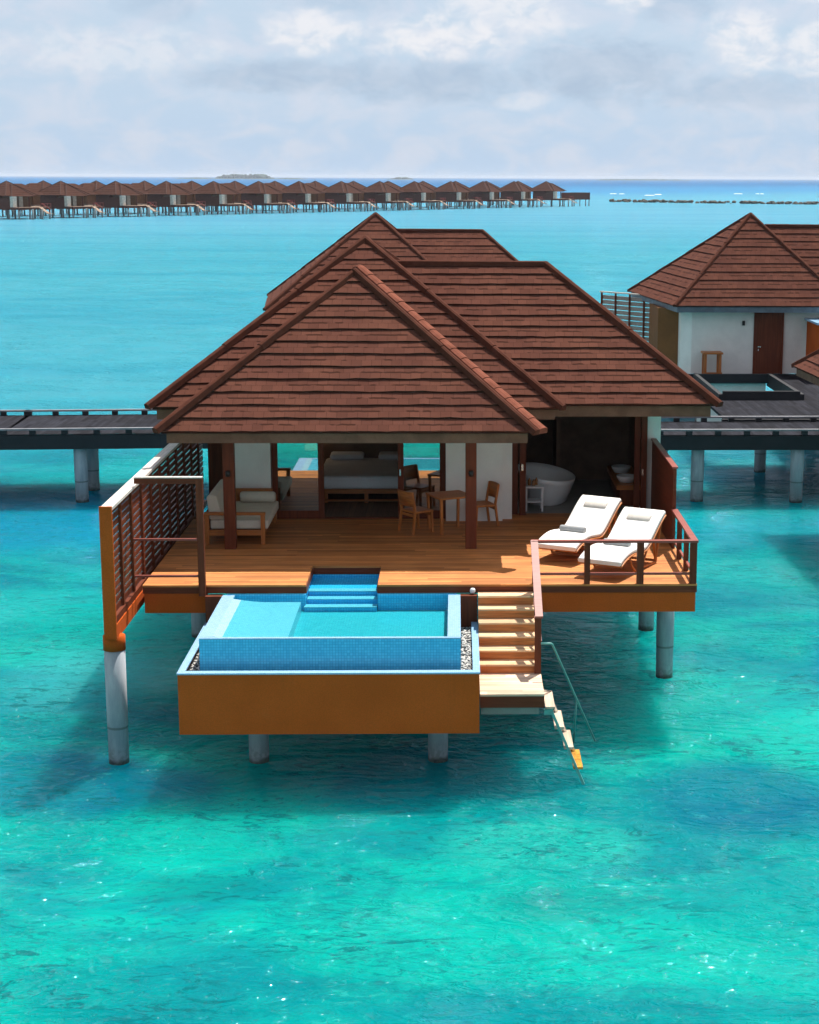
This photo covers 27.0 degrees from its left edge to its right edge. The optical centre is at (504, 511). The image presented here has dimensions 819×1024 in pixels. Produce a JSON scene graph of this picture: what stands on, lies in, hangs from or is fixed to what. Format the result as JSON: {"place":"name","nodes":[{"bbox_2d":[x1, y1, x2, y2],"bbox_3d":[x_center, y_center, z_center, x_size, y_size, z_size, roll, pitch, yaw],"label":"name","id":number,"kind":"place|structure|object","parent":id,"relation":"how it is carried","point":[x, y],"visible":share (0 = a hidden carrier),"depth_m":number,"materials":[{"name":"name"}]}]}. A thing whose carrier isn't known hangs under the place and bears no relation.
{"place":"outdoors","nodes":[
{"label":"outdoors","id":0,"kind":"place"},
{"bbox_2d":[301,443,317,484],"bbox_3d":[-4.448,-1.163,38.899,0.410,1.015,0.400,0,11,-2],"label":"floor lamp","id":1,"kind":"object","parent":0,"point":[309,472],"visible":0.86,"depth_m":38.75,"materials":[{"name":"glass"}]},
{"bbox_2d":[0,176,818,1023],"bbox_3d":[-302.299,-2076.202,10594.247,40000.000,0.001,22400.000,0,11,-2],"label":"water","id":2,"kind":"structure","parent":0,"point":[662,866],"depth_m":27.44,"materials":[{"name":"teal liquid"}]},
{"bbox_2d":[176,174,300,178],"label":"island","id":3,"kind":"structure","parent":2,"relation":"in","point":[246,176],"depth_m":6113.16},
{"bbox_2d":[388,177,412,179],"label":"island","id":4,"kind":"structure","parent":2,"relation":"in","point":[402,178],"depth_m":6315.72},
{"bbox_2d":[600,179,690,180],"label":"island","id":5,"kind":"structure","parent":2,"relation":"on","point":[645,179],"depth_m":7242.36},
{"bbox_2d":[609,199,818,204],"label":"rock breakwater","id":6,"kind":"object","parent":2,"relation":"in","point":[711,201],"visible":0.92,"depth_m":657.69,"materials":[{"name":"grey stone"}]},
{"bbox_2d":[0,0,818,179],"label":"sky","id":7,"kind":"structure","parent":0,"point":[563,89],"materials":[{"name":"white"}]},
{"label":"seabed","id":8,"kind":"structure","parent":0,"visible":0},
{"bbox_2d":[0,181,51,219],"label":"villa","id":9,"kind":"object","parent":8,"relation":"on","point":[14,197],"visible":0.97,"depth_m":376.57,"materials":[{"name":"wood"}]},
{"bbox_2d":[5,180,54,215],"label":"villa","id":10,"kind":"object","parent":8,"relation":"on","point":[38,186],"visible":0.23,"depth_m":408.39,"materials":[{"name":"wood"}]},
{"bbox_2d":[39,181,105,217],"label":"villa","id":11,"kind":"object","parent":8,"relation":"on","point":[61,195],"visible":0.94,"depth_m":389.87,"materials":[{"name":"wood"}]},
{"bbox_2d":[59,181,106,214],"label":"villa","id":12,"kind":"object","parent":8,"relation":"on","point":[92,187],"visible":0.3,"depth_m":422.67,"materials":[{"name":"wood"}]},
{"bbox_2d":[0,409,207,502],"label":"jetty","id":13,"kind":"object","parent":8,"relation":"on","point":[85,436],"visible":0.48,"depth_m":50.18,"materials":[{"name":"wood"}]},
{"bbox_2d":[93,181,159,216],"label":"villa","id":14,"kind":"object","parent":8,"relation":"on","point":[116,194],"visible":0.93,"depth_m":404.31,"materials":[{"name":"wood"}]},
{"bbox_2d":[106,180,163,212],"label":"villa","id":15,"kind":"object","parent":8,"relation":"on","point":[144,185],"visible":0.24,"depth_m":437.68,"materials":[{"name":"wood"}]},
{"bbox_2d":[99,443,206,764],"bbox_3d":[-6.500,1.920,32.549,0.360,6.110,10.330,0,11,-2],"label":"slat fence","id":16,"kind":"object","parent":8,"relation":"on","point":[119,615],"visible":0.84,"depth_m":28.79,"materials":[{"name":"brown wood"}]},
{"bbox_2d":[146,181,207,215],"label":"villa","id":17,"kind":"object","parent":8,"relation":"on","point":[165,194],"visible":0.9,"depth_m":419.03,"materials":[{"name":"wood"}]},
{"bbox_2d":[157,181,209,211],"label":"villa","id":18,"kind":"object","parent":8,"relation":"on","point":[192,185],"visible":0.24,"depth_m":453.27,"materials":[{"name":"wood"}]},
{"bbox_2d":[202,181,246,211],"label":"villa","id":19,"kind":"object","parent":8,"relation":"on","point":[237,186],"visible":0.2,"depth_m":467.97,"materials":[{"name":"wood"}]},
{"bbox_2d":[194,181,255,214],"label":"villa","id":20,"kind":"object","parent":8,"relation":"on","point":[212,193],"visible":0.91,"depth_m":433.41,"materials":[{"name":"wood"}]},
{"bbox_2d":[239,181,298,212],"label":"villa","id":21,"kind":"object","parent":8,"relation":"on","point":[258,193],"visible":0.86,"depth_m":448.12,"materials":[{"name":"wood"}]},
{"bbox_2d":[247,181,291,210],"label":"villa","id":22,"kind":"object","parent":8,"relation":"on","point":[278,184],"visible":0.17,"depth_m":482.98,"materials":[{"name":"wood"}]},
{"bbox_2d":[284,181,326,209],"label":"villa","id":23,"kind":"object","parent":8,"relation":"on","point":[321,197],"visible":0.23,"depth_m":498.46,"materials":[{"name":"wood"}]},
{"bbox_2d":[282,181,335,212],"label":"villa","id":24,"kind":"object","parent":8,"relation":"on","point":[300,193],"visible":0.91,"depth_m":462.22,"materials":[{"name":"wood"}]},
{"bbox_2d":[177,574,479,763],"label":"plunge pool","id":25,"kind":"structure","parent":8,"relation":"on","point":[333,654],"depth_m":26.55,"materials":[{"name":"wood"}]},
{"bbox_2d":[189,627,472,670],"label":"pebbles","id":26,"kind":"object","parent":25,"relation":"on","point":[466,651],"visible":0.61,"depth_m":27.62,"materials":[{"name":"white gravel"}]},
{"bbox_2d":[323,181,368,208],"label":"villa","id":27,"kind":"object","parent":8,"relation":"on","point":[361,196],"visible":0.12,"depth_m":514.82,"materials":[{"name":"wood"}]},
{"bbox_2d":[323,181,375,211],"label":"villa","id":28,"kind":"object","parent":8,"relation":"on","point":[341,192],"visible":0.93,"depth_m":478.08,"materials":[{"name":"wood"}]},
{"bbox_2d":[358,181,402,207],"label":"villa","id":29,"kind":"object","parent":8,"relation":"on","point":[393,184],"visible":0.07,"depth_m":530.39,"materials":[{"name":"wood"}]},
{"bbox_2d":[262,212,518,310],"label":"entry villa","id":30,"kind":"object","parent":8,"relation":"on","point":[437,244],"visible":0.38,"depth_m":66.43,"materials":[{"name":"wood"}]},
{"bbox_2d":[364,181,416,210],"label":"villa","id":31,"kind":"object","parent":8,"relation":"on","point":[381,192],"visible":0.89,"depth_m":493.43,"materials":[{"name":"wood"}]},
{"bbox_2d":[394,181,436,206],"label":"villa","id":32,"kind":"object","parent":8,"relation":"on","point":[433,196],"visible":0.08,"depth_m":546.36,"materials":[{"name":"wood"}]},
{"bbox_2d":[399,181,450,209],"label":"villa","id":33,"kind":"object","parent":8,"relation":"on","point":[416,192],"visible":0.91,"depth_m":508.09,"materials":[{"name":"wood"}]},
{"bbox_2d":[143,236,723,678],"bbox_3d":[-1.319,-0.521,34.858,11.107,10.052,11.690,0,11,-2],"label":"water villa","id":34,"kind":"object","parent":8,"relation":"on","point":[473,376],"visible":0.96,"depth_m":32.76,"materials":[{"name":"wood"}]},
{"bbox_2d":[133,476,205,595],"bbox_3d":[-5.736,0.421,28.983,1.210,2.075,0.110,0,11,-2],"label":"gate frame","id":35,"kind":"object","parent":34,"relation":"attached to","point":[197,481],"visible":1,"depth_m":28.91,"materials":[{"name":"brown wood"}]},
{"bbox_2d":[204,479,278,544],"bbox_3d":[-5.157,-0.050,33.434,1.200,0.945,2.210,0,11,-2],"label":"daybed","id":36,"kind":"object","parent":34,"relation":"on","point":[257,515],"visible":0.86,"depth_m":32.49,"materials":[{"name":"white fabric"}]},
{"bbox_2d":[240,491,275,501],"bbox_3d":[-4.981,-0.306,34.260,0.700,0.217,0.220,0,11,-2],"label":"bolster","id":37,"kind":"object","parent":36,"relation":"on","point":[257,496],"visible":1,"depth_m":34.17,"materials":[{"name":"beige fabric"}]},
{"bbox_2d":[271,443,324,518],"bbox_3d":[-4.236,-0.918,34.772,1.060,2.140,0.060,0,11,-2],"label":"sliding door","id":38,"kind":"structure","parent":34,"relation":"in","point":[281,514],"depth_m":34.84,"materials":[{"name":"brown wood"}]},
{"bbox_2d":[317,443,421,502],"bbox_3d":[-3.020,-1.175,37.749,2.300,1.495,2.770,0,11,-2],"label":"bed","id":39,"kind":"object","parent":34,"relation":"on","point":[365,469],"visible":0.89,"depth_m":37.45,"materials":[{"name":"white fabric"}]},
{"bbox_2d":[397,489,433,534],"bbox_3d":[-1.787,-0.027,33.644,0.568,0.853,0.502,-9,14,-39],"label":"dining chair","id":40,"kind":"object","parent":34,"relation":"on","point":[406,498],"visible":1,"depth_m":33.52,"materials":[{"name":"brown wood"}]},
{"bbox_2d":[398,443,445,518],"bbox_3d":[-1.706,-0.919,34.829,0.980,2.140,0.090,0,11,-2],"label":"sliding door","id":41,"kind":"structure","parent":34,"relation":"in","point":[436,513],"depth_m":34.85,"materials":[{"name":"brown wood"}]},
{"bbox_2d":[425,490,464,534],"bbox_3d":[-1.095,0.009,33.770,0.740,0.736,0.740,-5,12,-25],"label":"dining table","id":42,"kind":"object","parent":34,"relation":"on","point":[458,495],"visible":0.71,"depth_m":33.77,"materials":[{"name":"brown wood"}]},
{"bbox_2d":[477,481,499,525],"bbox_3d":[-0.431,-0.161,34.354,0.568,0.853,0.502,-5,12,-23],"label":"dining chair","id":43,"kind":"object","parent":34,"relation":"on","point":[492,488],"visible":0.66,"depth_m":34.33,"materials":[{"name":"brown wood"}]},
{"bbox_2d":[478,540,543,713],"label":"staircase","id":44,"kind":"structure","parent":34,"relation":"attached to","point":[510,642],"depth_m":28.17,"materials":[{"name":"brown wood"}]},
{"bbox_2d":[541,642,595,784],"bbox_3d":[1.133,3.419,28.105,1.126,2.765,2.285,0,11,-2],"label":"swim ladder","id":45,"kind":"object","parent":44,"relation":"attached to","point":[565,734],"visible":0.79,"depth_m":27.40,"materials":[{"name":"metal"}]},
{"bbox_2d":[526,483,543,511],"bbox_3d":[0.613,-0.308,35.984,0.420,0.535,0.410,0,11,-2],"label":"side table","id":46,"kind":"object","parent":34,"relation":"on","point":[535,500],"visible":0.71,"depth_m":35.82,"materials":[{"name":"wood"}]},
{"bbox_2d":[518,462,574,505],"bbox_3d":[0.875,-0.611,36.967,1.310,0.753,1.700,0,11,-2],"label":"bathtub","id":47,"kind":"object","parent":34,"relation":"on","point":[558,482],"visible":0.77,"depth_m":36.54,"materials":[{"name":"ceramic"}]},
{"bbox_2d":[538,495,621,555],"bbox_3d":[1.381,0.322,31.775,0.860,0.918,2.065,6,12,27],"label":"sun lounger","id":48,"kind":"object","parent":34,"relation":"on","point":[594,515],"visible":0.72,"depth_m":32.02,"materials":[{"name":"white fabric"}]},
{"bbox_2d":[559,525,585,532],"bbox_3d":[1.259,0.319,31.532,0.500,0.132,0.132,6,12,27],"label":"rolled towel","id":49,"kind":"object","parent":48,"relation":"on","point":[570,528],"visible":1,"depth_m":31.47,"materials":[{"name":"white fabric"}]},
{"bbox_2d":[532,509,698,583],"bbox_3d":[1.855,0.598,30.746,2.885,0.770,2.865,0,11,-2],"label":"railing","id":50,"kind":"object","parent":34,"relation":"on","point":[690,537],"visible":0.94,"depth_m":29.40,"materials":[{"name":"brown wood"}]},
{"bbox_2d":[577,507,666,571],"bbox_3d":[2.115,0.557,30.599,0.860,0.918,2.065,6,12,27],"label":"sun lounger","id":51,"kind":"object","parent":34,"relation":"on","point":[636,523],"visible":0.88,"depth_m":30.86,"materials":[{"name":"white fabric"}]},
{"bbox_2d":[603,538,630,546],"bbox_3d":[2.002,0.552,30.374,0.500,0.132,0.132,6,12,27],"label":"rolled towel","id":52,"kind":"object","parent":51,"relation":"on","point":[623,544],"visible":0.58,"depth_m":30.29,"materials":[{"name":"white fabric"}]},
{"bbox_2d":[607,466,640,505],"bbox_3d":[2.641,-0.591,37.633,0.570,0.450,2.500,0,11,-2],"label":"vanity unit","id":53,"kind":"object","parent":34,"relation":"on","point":[623,492],"visible":0.57,"depth_m":36.49,"materials":[{"name":"brown wood"}]},
{"bbox_2d":[611,464,630,472],"bbox_3d":[2.588,-0.954,37.917,0.440,0.148,0.440,0,11,-2],"label":"washbasin","id":54,"kind":"object","parent":53,"relation":"on","point":[619,468],"visible":1,"depth_m":37.79,"materials":[{"name":"ceramic"}]},
{"bbox_2d":[616,473,633,482],"bbox_3d":[2.622,-0.722,36.740,0.440,0.148,0.440,0,11,-2],"label":"washbasin","id":55,"kind":"object","parent":53,"relation":"on","point":[625,478],"visible":0.93,"depth_m":36.61,"materials":[{"name":"ceramic"}]},
{"bbox_2d":[651,438,677,548],"bbox_3d":[3.148,-0.420,33.863,0.110,1.575,3.590,0,11,-2],"label":"side screen","id":56,"kind":"object","parent":34,"relation":"on","point":[663,479],"visible":0.93,"depth_m":33.38,"materials":[{"name":"brown wood"}]},
{"bbox_2d":[429,181,468,206],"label":"villa","id":57,"kind":"object","parent":8,"relation":"on","point":[459,203],"visible":0.09,"depth_m":563.14,"materials":[{"name":"wood"}]},
{"bbox_2d":[435,181,482,208],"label":"villa","id":58,"kind":"object","parent":8,"relation":"on","point":[450,191],"visible":0.91,"depth_m":524.45,"materials":[{"name":"wood"}]},
{"bbox_2d":[461,181,499,205],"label":"villa","id":59,"kind":"object","parent":8,"relation":"on","point":[490,201],"visible":0.13,"depth_m":579.20,"materials":[{"name":"wood"}]},
{"bbox_2d":[469,181,516,207],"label":"villa","id":60,"kind":"object","parent":8,"relation":"on","point":[484,191],"visible":0.85,"depth_m":539.93,"materials":[{"name":"wood"}]},
{"bbox_2d":[488,181,530,204],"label":"villa","id":61,"kind":"object","parent":8,"relation":"on","point":[528,195],"visible":0.09,"depth_m":595.99,"materials":[{"name":"wood"}]},
{"bbox_2d":[500,181,547,206],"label":"villa","id":62,"kind":"object","parent":8,"relation":"on","point":[515,191],"visible":0.94,"depth_m":555.51,"materials":[{"name":"wood"}]},
{"bbox_2d":[531,181,575,206],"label":"villa","id":63,"kind":"object","parent":8,"relation":"on","point":[545,190],"visible":0.91,"depth_m":572.73,"materials":[{"name":"wood"}]},
{"bbox_2d":[561,192,589,205],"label":"end fence","id":64,"kind":"object","parent":8,"relation":"on","point":[579,196],"visible":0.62,"depth_m":578.85,"materials":[{"name":"brown wood"}]},
{"bbox_2d":[627,212,818,421],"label":"entry villa","id":65,"kind":"object","parent":8,"relation":"on","point":[742,294],"visible":0.85,"depth_m":65.31,"materials":[{"name":"wood"}]},
{"bbox_2d":[600,291,649,340],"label":"slat screen","id":66,"kind":"object","parent":65,"relation":"attached to","point":[629,317],"visible":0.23,"depth_m":71.05,"materials":[{"name":"brown wood"}]},
{"bbox_2d":[755,313,781,373],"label":"door","id":67,"kind":"structure","parent":65,"relation":"in","point":[768,325],"depth_m":65.25,"materials":[{"name":"brown wood"}]},
{"bbox_2d":[660,416,818,502],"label":"jetty","id":68,"kind":"object","parent":8,"relation":"on","point":[796,438],"visible":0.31,"depth_m":50.52,"materials":[{"name":"concrete"}]},
{"bbox_2d":[689,373,818,472],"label":"entrance forecourt","id":69,"kind":"structure","parent":8,"relation":"on","point":[749,395],"depth_m":57.69,"materials":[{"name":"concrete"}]},
{"bbox_2d":[701,351,722,373],"bbox_3d":[7.866,-5.644,64.724,0.760,0.910,0.700,0,11,-2],"label":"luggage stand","id":70,"kind":"object","parent":69,"relation":"on","point":[719,354],"visible":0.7,"depth_m":64.46,"materials":[{"name":"brown wood"}]},
{"bbox_2d":[791,349,818,385],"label":"next villa","id":71,"kind":"object","parent":8,"relation":"on","point":[807,366],"visible":1,"depth_m":46.23,"materials":[{"name":"wood"}]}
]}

